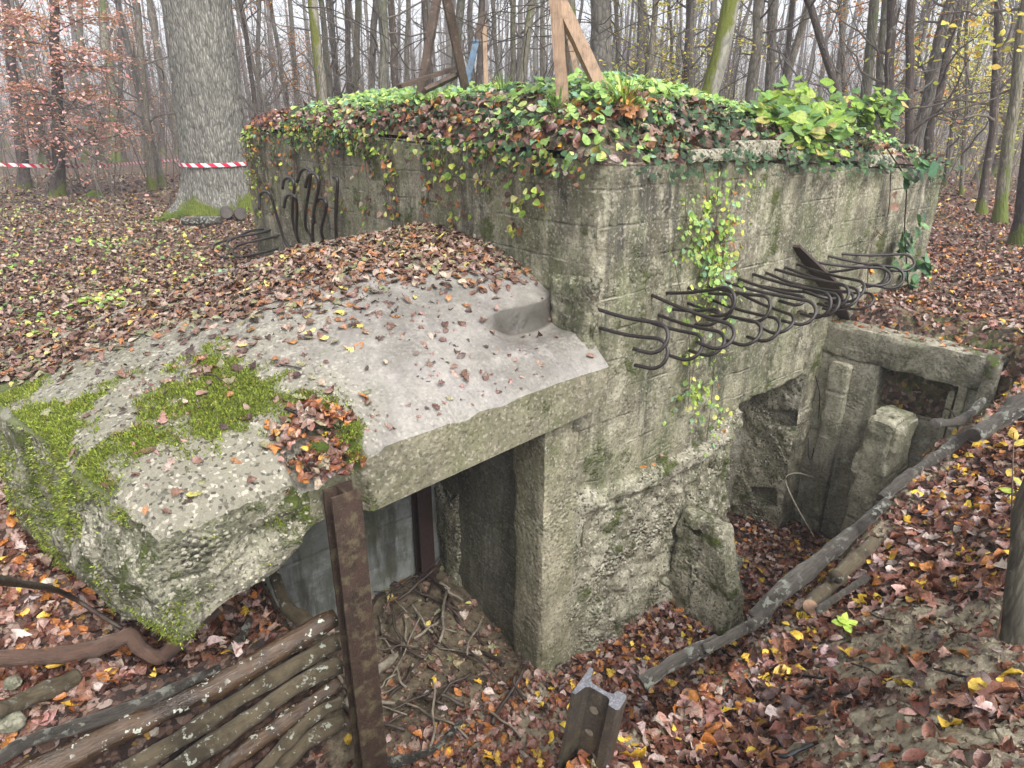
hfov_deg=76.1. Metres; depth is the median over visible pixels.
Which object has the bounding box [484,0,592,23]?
bramble
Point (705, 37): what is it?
tree
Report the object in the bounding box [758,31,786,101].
sapling
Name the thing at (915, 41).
tree
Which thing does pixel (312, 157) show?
climbing vine
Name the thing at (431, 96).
grass tuft
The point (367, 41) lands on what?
tree
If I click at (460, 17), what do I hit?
bramble
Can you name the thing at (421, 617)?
stick
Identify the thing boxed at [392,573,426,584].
stick
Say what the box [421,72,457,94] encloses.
board
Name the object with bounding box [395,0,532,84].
tree
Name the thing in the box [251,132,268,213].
climbing vine
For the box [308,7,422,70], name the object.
bramble
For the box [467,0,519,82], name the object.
tree
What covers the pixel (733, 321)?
climbing vine
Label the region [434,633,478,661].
stick
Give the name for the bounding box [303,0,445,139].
tree
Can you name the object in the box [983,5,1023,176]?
tree
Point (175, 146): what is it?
tree
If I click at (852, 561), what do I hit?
bank log
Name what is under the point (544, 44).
tree
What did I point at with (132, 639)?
crooked branch
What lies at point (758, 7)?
tree
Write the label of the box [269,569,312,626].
driftwood
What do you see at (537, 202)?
climbing vine
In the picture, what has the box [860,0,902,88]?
tree
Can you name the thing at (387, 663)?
split wood
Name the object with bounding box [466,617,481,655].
stick
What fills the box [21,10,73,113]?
tree
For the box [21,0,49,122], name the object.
tree
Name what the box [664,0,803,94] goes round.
tree
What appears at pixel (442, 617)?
stick
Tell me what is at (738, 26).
tree
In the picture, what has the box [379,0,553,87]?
tree
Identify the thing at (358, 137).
edge growth
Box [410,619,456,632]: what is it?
stick
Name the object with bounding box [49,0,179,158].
tree
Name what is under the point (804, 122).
broadleaf shrub
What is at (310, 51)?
tree
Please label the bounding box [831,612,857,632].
seedling
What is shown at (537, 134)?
mound leaves
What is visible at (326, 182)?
climbing vine
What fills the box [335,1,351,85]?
tree
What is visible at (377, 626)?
stick
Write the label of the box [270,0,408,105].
tree
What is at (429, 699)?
stick
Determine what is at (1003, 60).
young tree
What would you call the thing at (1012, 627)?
tree
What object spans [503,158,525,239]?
climbing vine
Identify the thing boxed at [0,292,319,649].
edge moss
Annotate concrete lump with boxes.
[736,554,743,572]
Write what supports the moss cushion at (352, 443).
on the concrete bunker
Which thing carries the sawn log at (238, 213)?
on the ground at (916, 394)
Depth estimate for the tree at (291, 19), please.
19.48 m
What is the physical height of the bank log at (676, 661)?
0.142 m
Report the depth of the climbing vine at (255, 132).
7.17 m
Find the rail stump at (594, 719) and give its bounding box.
[557,667,626,767]
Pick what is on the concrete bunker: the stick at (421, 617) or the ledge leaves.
the ledge leaves
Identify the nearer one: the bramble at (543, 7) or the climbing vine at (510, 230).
the climbing vine at (510, 230)
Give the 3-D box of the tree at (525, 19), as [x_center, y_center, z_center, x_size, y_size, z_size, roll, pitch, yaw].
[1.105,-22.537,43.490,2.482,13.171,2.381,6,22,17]
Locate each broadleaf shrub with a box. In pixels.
[741,75,859,166]
[835,85,911,134]
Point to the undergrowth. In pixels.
(818, 89)
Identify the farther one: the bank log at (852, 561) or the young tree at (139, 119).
the young tree at (139, 119)
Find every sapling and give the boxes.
[27,18,51,136]
[98,1,171,166]
[144,33,171,143]
[150,26,171,126]
[253,22,291,108]
[442,0,503,143]
[718,0,765,99]
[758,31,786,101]
[792,35,830,88]
[995,427,1023,639]
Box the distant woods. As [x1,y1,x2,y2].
[0,0,1023,143]
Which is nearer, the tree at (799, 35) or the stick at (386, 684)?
the stick at (386, 684)
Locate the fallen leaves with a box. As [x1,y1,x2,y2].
[0,172,1023,767]
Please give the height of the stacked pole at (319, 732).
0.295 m
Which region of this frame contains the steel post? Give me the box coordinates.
[322,480,387,767]
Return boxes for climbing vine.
[239,136,254,181]
[242,130,263,226]
[244,142,259,213]
[247,125,259,192]
[248,133,263,217]
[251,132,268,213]
[251,134,265,202]
[252,130,277,226]
[261,132,278,169]
[268,138,282,208]
[279,140,299,195]
[283,138,293,161]
[283,142,302,231]
[301,130,320,234]
[307,131,330,229]
[311,137,320,190]
[314,139,331,196]
[318,138,344,238]
[350,138,373,181]
[355,142,370,228]
[370,140,395,226]
[381,136,401,229]
[381,137,398,219]
[412,134,443,190]
[418,142,430,220]
[423,148,446,206]
[433,151,454,222]
[445,145,470,229]
[469,146,494,215]
[487,142,520,209]
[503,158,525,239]
[519,150,545,194]
[523,157,556,200]
[533,142,552,211]
[662,247,708,425]
[671,171,740,409]
[677,193,715,299]
[690,219,737,482]
[694,166,741,340]
[710,165,764,302]
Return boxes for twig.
[0,201,53,211]
[24,199,74,222]
[203,373,222,380]
[279,363,300,368]
[284,407,297,414]
[832,607,896,620]
[850,663,910,696]
[876,498,993,544]
[935,408,959,428]
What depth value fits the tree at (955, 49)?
23.62 m
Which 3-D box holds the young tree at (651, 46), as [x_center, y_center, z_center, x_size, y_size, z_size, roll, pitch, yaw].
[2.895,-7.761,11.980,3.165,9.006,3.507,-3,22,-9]
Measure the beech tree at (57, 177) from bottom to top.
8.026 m
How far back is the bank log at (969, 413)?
3.97 m
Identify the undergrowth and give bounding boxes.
[0,0,1023,207]
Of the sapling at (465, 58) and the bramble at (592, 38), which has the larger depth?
the sapling at (465, 58)
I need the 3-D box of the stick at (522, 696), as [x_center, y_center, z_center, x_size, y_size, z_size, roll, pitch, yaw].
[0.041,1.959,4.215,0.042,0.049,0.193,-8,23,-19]
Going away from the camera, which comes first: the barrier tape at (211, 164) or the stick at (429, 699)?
the stick at (429, 699)
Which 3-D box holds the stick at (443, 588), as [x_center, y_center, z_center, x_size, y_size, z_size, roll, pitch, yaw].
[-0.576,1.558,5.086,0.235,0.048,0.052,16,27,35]
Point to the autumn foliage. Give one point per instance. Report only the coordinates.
(977, 54)
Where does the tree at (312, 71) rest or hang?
on the ground at (916, 394)
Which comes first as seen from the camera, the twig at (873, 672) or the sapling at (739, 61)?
the twig at (873, 672)
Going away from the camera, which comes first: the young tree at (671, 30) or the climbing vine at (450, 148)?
the climbing vine at (450, 148)
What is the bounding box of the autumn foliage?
[0,0,1023,191]
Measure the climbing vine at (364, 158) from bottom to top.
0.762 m
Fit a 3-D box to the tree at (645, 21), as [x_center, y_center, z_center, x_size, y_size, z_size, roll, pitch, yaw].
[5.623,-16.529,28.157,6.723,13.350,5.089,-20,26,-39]
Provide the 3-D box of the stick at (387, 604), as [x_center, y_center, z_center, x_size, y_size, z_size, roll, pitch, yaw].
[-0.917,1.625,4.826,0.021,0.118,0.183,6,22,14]
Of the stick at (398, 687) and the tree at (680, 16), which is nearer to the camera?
the stick at (398, 687)
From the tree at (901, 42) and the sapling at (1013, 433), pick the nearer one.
the sapling at (1013, 433)
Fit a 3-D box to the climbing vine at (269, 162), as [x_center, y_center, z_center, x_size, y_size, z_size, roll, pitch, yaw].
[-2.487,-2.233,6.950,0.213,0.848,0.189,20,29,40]
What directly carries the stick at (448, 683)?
on the ground at (916, 394)
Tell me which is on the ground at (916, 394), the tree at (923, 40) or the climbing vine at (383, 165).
the tree at (923, 40)
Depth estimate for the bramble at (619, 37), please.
5.50 m
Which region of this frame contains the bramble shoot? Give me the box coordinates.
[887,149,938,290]
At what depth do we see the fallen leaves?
3.46 m
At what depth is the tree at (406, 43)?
16.96 m
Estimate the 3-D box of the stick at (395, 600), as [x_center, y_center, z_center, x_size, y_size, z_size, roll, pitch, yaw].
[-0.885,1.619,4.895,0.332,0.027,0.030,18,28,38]
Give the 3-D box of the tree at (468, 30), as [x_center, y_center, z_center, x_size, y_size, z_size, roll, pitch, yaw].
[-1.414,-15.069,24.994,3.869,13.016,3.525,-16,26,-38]
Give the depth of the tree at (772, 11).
14.21 m
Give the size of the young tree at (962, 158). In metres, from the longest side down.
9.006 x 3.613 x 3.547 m
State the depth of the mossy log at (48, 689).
2.64 m
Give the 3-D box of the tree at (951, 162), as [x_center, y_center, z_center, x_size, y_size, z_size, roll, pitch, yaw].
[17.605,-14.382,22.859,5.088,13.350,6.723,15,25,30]
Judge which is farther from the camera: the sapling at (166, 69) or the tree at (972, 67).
the tree at (972, 67)
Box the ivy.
[279,76,963,184]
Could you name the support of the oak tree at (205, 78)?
on the ground at (916, 394)
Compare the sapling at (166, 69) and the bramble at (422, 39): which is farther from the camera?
the sapling at (166, 69)
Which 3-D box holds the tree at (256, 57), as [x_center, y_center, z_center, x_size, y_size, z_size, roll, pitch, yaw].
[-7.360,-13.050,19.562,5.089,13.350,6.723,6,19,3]
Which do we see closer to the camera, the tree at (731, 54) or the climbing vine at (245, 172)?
the climbing vine at (245, 172)
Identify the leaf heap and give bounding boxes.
[262,385,369,494]
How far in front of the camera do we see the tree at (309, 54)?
29.49 m
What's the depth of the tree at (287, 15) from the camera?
19.68 m
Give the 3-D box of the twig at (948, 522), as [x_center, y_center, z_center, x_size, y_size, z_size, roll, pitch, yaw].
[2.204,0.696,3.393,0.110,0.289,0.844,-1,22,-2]
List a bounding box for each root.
[721,682,731,715]
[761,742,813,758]
[778,674,829,687]
[801,692,863,704]
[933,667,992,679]
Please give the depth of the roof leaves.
3.68 m
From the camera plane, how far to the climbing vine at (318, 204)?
6.18 m
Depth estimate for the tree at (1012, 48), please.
23.86 m
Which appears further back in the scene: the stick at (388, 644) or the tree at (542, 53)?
the tree at (542, 53)
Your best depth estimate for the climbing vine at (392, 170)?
5.03 m
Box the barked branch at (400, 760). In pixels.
[387,719,463,766]
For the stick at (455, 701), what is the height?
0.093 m
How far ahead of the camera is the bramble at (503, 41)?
5.18 m
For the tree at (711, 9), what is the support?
on the ground at (916, 394)
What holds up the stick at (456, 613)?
on the ground at (916, 394)
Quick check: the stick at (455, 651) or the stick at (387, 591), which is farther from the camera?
the stick at (387, 591)
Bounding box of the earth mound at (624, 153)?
[246,93,943,167]
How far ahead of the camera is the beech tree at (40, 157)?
24.95 m
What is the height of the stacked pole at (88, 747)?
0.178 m
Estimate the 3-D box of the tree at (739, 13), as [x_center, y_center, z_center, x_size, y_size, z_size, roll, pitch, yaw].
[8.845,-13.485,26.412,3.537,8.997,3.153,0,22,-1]
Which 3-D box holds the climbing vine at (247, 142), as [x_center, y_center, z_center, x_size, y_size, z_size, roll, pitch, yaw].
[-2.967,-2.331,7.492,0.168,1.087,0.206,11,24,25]
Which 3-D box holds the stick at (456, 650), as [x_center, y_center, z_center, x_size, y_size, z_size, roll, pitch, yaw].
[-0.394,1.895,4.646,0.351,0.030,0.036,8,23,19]
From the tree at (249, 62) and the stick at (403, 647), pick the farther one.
the tree at (249, 62)
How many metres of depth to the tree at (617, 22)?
15.89 m
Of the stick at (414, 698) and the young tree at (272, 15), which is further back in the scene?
the young tree at (272, 15)
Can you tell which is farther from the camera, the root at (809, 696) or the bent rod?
the bent rod
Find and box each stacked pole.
[14,609,338,767]
[113,633,340,767]
[161,655,342,767]
[210,676,343,767]
[255,695,344,767]
[273,715,345,767]
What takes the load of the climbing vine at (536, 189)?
attached to the concrete bunker
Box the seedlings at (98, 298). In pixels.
[0,170,255,335]
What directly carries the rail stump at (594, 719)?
on the ground at (916, 394)
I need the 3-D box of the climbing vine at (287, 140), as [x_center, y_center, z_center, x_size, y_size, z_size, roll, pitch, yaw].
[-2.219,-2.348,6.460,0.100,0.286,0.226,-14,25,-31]
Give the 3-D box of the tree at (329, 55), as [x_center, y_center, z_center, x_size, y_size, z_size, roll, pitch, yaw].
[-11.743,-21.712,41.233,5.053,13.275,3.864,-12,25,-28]
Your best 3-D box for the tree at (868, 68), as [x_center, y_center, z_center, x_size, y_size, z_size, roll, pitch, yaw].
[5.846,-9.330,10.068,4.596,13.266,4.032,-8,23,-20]
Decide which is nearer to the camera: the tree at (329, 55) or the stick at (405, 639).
the stick at (405, 639)
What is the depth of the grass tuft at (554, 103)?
3.86 m
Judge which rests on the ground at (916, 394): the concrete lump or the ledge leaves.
the concrete lump
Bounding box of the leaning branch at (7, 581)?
[0,575,123,630]
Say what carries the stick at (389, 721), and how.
on the ground at (916, 394)
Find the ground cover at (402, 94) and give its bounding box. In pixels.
[279,67,931,165]
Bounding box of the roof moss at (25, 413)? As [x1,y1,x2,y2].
[0,335,371,495]
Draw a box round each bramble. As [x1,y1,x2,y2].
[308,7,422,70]
[360,0,410,36]
[381,16,403,69]
[385,37,426,62]
[415,22,434,67]
[430,0,494,28]
[437,4,469,57]
[446,7,537,23]
[455,16,544,49]
[460,0,547,53]
[470,0,530,43]
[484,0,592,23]
[503,0,597,22]
[520,32,526,84]
[532,19,680,66]
[565,26,611,51]
[585,0,621,24]
[605,0,693,53]
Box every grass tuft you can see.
[419,87,442,101]
[486,69,516,88]
[541,86,571,111]
[567,64,685,123]
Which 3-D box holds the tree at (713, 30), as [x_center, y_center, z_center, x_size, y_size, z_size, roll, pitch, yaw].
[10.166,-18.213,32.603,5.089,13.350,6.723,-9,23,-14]
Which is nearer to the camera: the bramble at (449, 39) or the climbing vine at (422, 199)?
the climbing vine at (422, 199)
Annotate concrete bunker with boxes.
[0,133,1008,671]
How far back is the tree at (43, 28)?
46.18 m
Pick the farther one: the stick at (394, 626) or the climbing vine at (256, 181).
the climbing vine at (256, 181)
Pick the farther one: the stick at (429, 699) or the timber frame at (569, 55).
the timber frame at (569, 55)
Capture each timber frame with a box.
[416,0,468,94]
[466,10,487,84]
[549,0,609,110]
[565,35,579,76]
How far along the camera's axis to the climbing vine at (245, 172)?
7.52 m
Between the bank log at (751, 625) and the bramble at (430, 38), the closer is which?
the bank log at (751, 625)
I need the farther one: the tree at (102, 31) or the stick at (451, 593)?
the tree at (102, 31)
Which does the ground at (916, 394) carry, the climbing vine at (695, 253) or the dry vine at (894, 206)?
the dry vine at (894, 206)
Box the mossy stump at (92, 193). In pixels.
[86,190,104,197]
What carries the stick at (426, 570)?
on the ground at (916, 394)
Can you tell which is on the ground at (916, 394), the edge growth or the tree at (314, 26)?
the tree at (314, 26)
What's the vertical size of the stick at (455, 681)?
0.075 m
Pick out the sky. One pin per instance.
(586, 7)
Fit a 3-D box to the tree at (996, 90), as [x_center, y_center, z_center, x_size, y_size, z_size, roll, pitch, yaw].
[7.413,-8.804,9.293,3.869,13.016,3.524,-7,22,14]
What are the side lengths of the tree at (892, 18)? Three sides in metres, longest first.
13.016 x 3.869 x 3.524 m
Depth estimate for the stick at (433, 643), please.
4.72 m
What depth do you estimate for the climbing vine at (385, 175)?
5.14 m
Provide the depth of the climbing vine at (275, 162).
6.88 m
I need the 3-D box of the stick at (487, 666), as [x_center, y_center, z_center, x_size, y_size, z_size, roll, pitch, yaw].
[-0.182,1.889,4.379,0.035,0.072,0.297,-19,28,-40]
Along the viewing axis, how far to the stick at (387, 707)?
4.12 m
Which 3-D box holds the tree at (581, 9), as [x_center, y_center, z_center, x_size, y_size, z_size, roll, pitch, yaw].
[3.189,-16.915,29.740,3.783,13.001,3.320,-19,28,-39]
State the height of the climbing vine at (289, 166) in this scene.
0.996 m
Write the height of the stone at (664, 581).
0.066 m
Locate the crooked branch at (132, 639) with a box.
[0,605,222,666]
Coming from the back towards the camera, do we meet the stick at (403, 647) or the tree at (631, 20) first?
the tree at (631, 20)
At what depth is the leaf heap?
2.85 m
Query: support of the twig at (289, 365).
on the concrete bunker
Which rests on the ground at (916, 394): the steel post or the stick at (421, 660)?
the steel post
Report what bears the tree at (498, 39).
on the ground at (916, 394)
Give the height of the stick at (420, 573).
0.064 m
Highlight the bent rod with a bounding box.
[785,472,817,536]
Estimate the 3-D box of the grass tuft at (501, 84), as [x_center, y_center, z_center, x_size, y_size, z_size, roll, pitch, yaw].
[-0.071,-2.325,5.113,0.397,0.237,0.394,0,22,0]
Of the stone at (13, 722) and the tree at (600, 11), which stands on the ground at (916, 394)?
the tree at (600, 11)
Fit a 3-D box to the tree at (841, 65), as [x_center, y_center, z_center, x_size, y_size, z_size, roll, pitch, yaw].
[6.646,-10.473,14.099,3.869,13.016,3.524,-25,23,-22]
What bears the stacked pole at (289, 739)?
on the stacked pole at (319, 732)
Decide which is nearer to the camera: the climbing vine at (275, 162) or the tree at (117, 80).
the climbing vine at (275, 162)
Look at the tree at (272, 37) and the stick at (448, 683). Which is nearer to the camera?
the stick at (448, 683)
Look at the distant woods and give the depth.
58.77 m
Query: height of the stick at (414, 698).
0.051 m
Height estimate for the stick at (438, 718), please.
0.045 m
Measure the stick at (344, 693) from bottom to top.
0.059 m
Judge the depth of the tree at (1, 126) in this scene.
44.08 m
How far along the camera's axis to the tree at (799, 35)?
14.47 m
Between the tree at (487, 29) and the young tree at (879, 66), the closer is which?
the young tree at (879, 66)
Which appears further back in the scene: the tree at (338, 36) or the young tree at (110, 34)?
the tree at (338, 36)
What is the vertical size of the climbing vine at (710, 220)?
1.137 m
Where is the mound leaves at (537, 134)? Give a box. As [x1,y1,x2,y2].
[245,76,944,165]
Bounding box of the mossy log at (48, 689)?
[0,669,81,718]
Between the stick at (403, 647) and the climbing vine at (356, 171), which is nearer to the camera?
the stick at (403, 647)
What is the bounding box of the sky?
[0,0,1023,129]
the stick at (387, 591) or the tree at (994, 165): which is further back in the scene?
the tree at (994, 165)
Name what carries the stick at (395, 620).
on the ground at (916, 394)
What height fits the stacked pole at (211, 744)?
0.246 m
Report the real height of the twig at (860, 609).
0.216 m
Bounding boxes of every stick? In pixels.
[328,678,405,731]
[331,677,394,704]
[334,608,405,655]
[337,674,346,695]
[337,694,412,726]
[342,683,407,715]
[372,592,385,606]
[373,590,400,593]
[376,599,417,640]
[377,644,419,650]
[378,615,393,653]
[379,632,424,658]
[380,673,395,687]
[382,590,391,617]
[382,590,406,611]
[382,666,411,707]
[385,617,419,686]
[386,689,433,710]
[388,641,437,694]
[389,604,402,651]
[391,666,406,688]
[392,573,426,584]
[392,577,414,591]
[393,567,435,602]
[393,581,459,611]
[397,700,468,738]
[403,616,407,642]
[404,555,441,596]
[407,611,424,622]
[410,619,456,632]
[411,603,433,633]
[413,569,420,583]
[413,618,440,639]
[413,692,443,705]
[416,586,463,620]
[416,614,436,646]
[419,572,421,592]
[423,642,445,668]
[425,570,438,601]
[425,577,446,591]
[429,679,436,747]
[432,596,451,629]
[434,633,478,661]
[436,645,479,655]
[436,671,471,703]
[436,677,477,689]
[438,591,447,642]
[439,582,462,600]
[439,692,464,707]
[440,590,464,628]
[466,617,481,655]
[466,629,485,645]
[469,650,500,681]
[481,651,505,664]
[486,708,521,738]
[491,664,525,725]
[512,675,526,700]
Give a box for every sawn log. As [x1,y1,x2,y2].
[181,216,222,225]
[219,206,232,218]
[232,207,246,219]
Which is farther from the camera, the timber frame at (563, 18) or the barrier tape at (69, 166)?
the barrier tape at (69, 166)
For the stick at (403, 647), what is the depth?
4.61 m
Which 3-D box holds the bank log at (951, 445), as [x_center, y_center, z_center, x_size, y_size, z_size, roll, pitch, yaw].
[2.446,0.459,3.811,1.041,0.188,0.087,-15,26,-32]
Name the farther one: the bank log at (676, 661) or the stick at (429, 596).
the stick at (429, 596)
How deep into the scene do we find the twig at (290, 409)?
2.92 m
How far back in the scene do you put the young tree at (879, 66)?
12.60 m
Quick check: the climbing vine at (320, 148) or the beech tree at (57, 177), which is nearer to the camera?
the climbing vine at (320, 148)
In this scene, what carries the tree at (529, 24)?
on the ground at (916, 394)
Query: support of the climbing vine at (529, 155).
attached to the concrete bunker
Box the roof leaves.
[0,220,594,514]
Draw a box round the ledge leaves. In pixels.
[640,319,1000,467]
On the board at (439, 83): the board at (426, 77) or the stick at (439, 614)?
the board at (426, 77)
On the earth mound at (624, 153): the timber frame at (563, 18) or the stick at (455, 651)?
the timber frame at (563, 18)
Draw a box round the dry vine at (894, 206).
[865,172,899,311]
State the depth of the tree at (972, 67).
45.00 m
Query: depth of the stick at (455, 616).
4.91 m
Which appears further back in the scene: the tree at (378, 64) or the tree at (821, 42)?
the tree at (378, 64)
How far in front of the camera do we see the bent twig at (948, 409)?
4.78 m
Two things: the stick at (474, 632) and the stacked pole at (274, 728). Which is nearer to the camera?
the stacked pole at (274, 728)
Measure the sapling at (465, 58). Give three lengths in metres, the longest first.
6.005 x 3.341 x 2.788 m
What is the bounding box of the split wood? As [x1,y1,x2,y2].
[344,652,398,709]
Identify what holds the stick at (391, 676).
on the ground at (916, 394)
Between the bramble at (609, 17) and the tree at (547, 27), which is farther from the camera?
the tree at (547, 27)
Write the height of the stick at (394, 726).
0.312 m
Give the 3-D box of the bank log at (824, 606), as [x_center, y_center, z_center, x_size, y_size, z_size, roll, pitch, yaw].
[1.505,0.943,2.960,0.597,0.168,0.038,-19,28,-39]
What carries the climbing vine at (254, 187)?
attached to the concrete bunker
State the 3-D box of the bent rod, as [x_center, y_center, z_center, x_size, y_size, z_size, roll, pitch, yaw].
[2.490,0.992,5.664,0.282,0.359,0.586,8,23,20]
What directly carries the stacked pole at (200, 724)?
on the stacked pole at (211, 744)
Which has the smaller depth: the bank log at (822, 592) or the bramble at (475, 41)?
the bank log at (822, 592)
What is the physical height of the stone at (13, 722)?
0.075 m
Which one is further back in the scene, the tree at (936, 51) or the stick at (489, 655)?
the tree at (936, 51)
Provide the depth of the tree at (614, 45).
24.11 m
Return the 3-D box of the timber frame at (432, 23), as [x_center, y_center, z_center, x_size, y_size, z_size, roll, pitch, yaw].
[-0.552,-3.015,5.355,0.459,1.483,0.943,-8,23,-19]
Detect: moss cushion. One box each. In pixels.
[309,440,328,453]
[340,440,357,452]
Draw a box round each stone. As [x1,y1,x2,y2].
[0,711,26,733]
[3,675,22,690]
[659,576,669,585]
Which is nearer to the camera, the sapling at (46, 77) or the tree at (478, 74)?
the tree at (478, 74)
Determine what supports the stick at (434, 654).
on the ground at (916, 394)
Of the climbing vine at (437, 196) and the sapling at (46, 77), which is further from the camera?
the sapling at (46, 77)
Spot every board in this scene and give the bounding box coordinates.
[397,66,456,88]
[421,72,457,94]
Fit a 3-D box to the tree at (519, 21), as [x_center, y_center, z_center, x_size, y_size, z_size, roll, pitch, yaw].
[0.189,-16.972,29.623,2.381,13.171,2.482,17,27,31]
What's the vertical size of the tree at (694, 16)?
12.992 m
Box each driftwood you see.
[226,618,252,652]
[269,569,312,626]
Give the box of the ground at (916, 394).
[0,130,1023,767]
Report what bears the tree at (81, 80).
on the ground at (916, 394)
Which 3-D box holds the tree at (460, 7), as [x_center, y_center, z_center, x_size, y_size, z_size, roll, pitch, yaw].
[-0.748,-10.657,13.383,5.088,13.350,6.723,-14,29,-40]
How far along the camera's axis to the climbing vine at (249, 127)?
7.36 m
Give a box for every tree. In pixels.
[0,0,80,175]
[0,0,99,163]
[0,0,113,188]
[0,0,171,198]
[0,1,73,168]
[0,40,10,146]
[17,0,77,130]
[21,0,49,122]
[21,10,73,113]
[34,0,68,117]
[35,0,174,186]
[38,0,127,161]
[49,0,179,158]
[59,0,155,162]
[74,0,151,159]
[78,0,161,161]
[84,2,138,145]
[89,3,134,148]
[94,0,169,152]
[115,0,302,190]
[125,0,160,150]
[132,0,177,153]
[133,0,168,152]
[146,0,252,220]
[232,0,280,133]
[232,0,332,106]
[233,0,301,133]
[233,0,308,114]
[235,1,290,133]
[235,22,255,71]
[251,4,289,101]
[255,0,328,105]
[257,0,328,29]
[257,0,366,103]
[263,0,311,103]
[263,0,352,93]
[265,0,341,99]
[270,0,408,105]
[285,0,369,136]
[285,36,344,103]
[289,7,331,81]
[291,0,413,91]
[295,2,360,85]
[301,2,378,88]
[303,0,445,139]
[307,0,326,103]
[334,0,390,78]
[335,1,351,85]
[352,0,360,94]
[360,0,378,77]
[365,0,379,87]
[378,0,507,138]
[379,0,418,82]
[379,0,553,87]
[387,0,442,140]
[395,0,509,141]
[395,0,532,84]
[401,14,442,85]
[415,2,466,74]
[421,0,433,141]
[445,0,649,142]
[451,0,505,81]
[466,0,493,143]
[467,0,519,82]
[468,0,536,86]
[474,1,510,77]
[489,0,590,81]
[492,0,664,82]
[499,0,538,81]
[517,0,553,81]
[517,0,586,82]
[517,3,588,76]
[521,0,529,82]
[535,0,551,81]
[564,0,579,76]
[576,0,589,45]
[585,0,635,71]
[587,0,629,72]
[590,0,612,72]
[590,0,697,76]
[598,0,777,83]
[611,0,736,89]
[611,1,655,75]
[612,0,683,75]
[621,0,786,98]
[621,6,659,76]
[636,6,672,77]
[652,0,701,80]
[655,5,779,81]
[656,0,697,79]
[657,0,734,89]
[658,9,700,76]
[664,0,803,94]
[667,0,751,87]
[668,0,791,86]
[683,0,709,80]
[693,0,742,85]
[693,0,765,102]
[698,1,761,102]
[701,0,740,99]
[705,1,751,95]
[711,1,782,93]
[713,0,780,95]
[727,0,836,107]
[745,0,847,104]
[760,0,1009,166]
[764,0,838,100]
[776,0,943,160]
[785,0,920,109]
[785,0,994,137]
[820,0,930,160]
[846,0,1023,152]
[853,0,957,167]
[857,0,879,121]
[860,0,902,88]
[860,0,935,129]
[870,0,1023,167]
[873,0,938,134]
[873,0,1009,187]
[873,0,1023,195]
[880,0,919,128]
[894,0,1006,142]
[895,0,931,136]
[896,0,939,167]
[897,0,1023,214]
[897,3,938,118]
[902,0,942,112]
[927,0,1023,223]
[931,0,1023,184]
[949,0,1007,157]
[950,0,1019,166]
[951,3,990,147]
[955,1,1012,153]
[955,1,1023,174]
[969,1,1020,145]
[972,82,1010,179]
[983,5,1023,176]
[999,478,1023,645]
[1006,133,1023,245]
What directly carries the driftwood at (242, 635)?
on the ground at (916, 394)
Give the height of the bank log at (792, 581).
0.330 m
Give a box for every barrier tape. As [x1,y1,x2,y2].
[0,159,179,167]
[178,161,246,166]
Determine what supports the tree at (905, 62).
on the ground at (916, 394)
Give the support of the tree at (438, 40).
on the ground at (916, 394)
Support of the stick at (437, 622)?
on the ground at (916, 394)
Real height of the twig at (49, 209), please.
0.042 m
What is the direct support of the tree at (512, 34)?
on the ground at (916, 394)
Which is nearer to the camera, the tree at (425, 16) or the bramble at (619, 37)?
the bramble at (619, 37)
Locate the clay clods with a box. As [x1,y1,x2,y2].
[578,390,1023,767]
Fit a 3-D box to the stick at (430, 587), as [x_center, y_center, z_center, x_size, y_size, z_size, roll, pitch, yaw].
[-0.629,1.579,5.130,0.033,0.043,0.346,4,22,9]
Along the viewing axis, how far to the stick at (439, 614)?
4.82 m
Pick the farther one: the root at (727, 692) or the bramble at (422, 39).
the bramble at (422, 39)
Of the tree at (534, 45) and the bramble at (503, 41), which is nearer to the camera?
the bramble at (503, 41)
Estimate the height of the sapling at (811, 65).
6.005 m
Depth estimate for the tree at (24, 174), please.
16.06 m
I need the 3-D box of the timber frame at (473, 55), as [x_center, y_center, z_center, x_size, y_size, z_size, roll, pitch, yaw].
[-0.344,-3.182,6.329,0.154,0.794,0.364,20,29,41]
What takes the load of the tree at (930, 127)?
on the ground at (916, 394)
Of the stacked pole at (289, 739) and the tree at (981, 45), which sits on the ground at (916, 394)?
the tree at (981, 45)
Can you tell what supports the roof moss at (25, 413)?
on the concrete bunker
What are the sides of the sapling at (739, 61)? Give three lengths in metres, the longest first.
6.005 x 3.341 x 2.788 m
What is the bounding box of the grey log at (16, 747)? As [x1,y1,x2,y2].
[0,664,220,765]
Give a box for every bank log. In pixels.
[637,634,717,690]
[701,616,767,654]
[748,498,891,626]
[803,576,848,613]
[814,574,870,613]
[829,536,879,583]
[877,426,972,500]
[930,397,986,427]
[965,393,1023,441]
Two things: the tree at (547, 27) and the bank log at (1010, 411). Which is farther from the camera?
the tree at (547, 27)
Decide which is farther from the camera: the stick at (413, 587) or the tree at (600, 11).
the tree at (600, 11)
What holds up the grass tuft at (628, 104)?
on the earth mound at (624, 153)
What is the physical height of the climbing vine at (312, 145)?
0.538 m
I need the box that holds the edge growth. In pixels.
[237,126,588,199]
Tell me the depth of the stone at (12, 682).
2.68 m
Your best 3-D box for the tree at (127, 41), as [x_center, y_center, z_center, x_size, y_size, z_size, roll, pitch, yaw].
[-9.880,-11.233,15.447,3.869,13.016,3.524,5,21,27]
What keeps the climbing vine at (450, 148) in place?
attached to the concrete bunker
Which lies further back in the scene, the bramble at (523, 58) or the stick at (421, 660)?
the bramble at (523, 58)

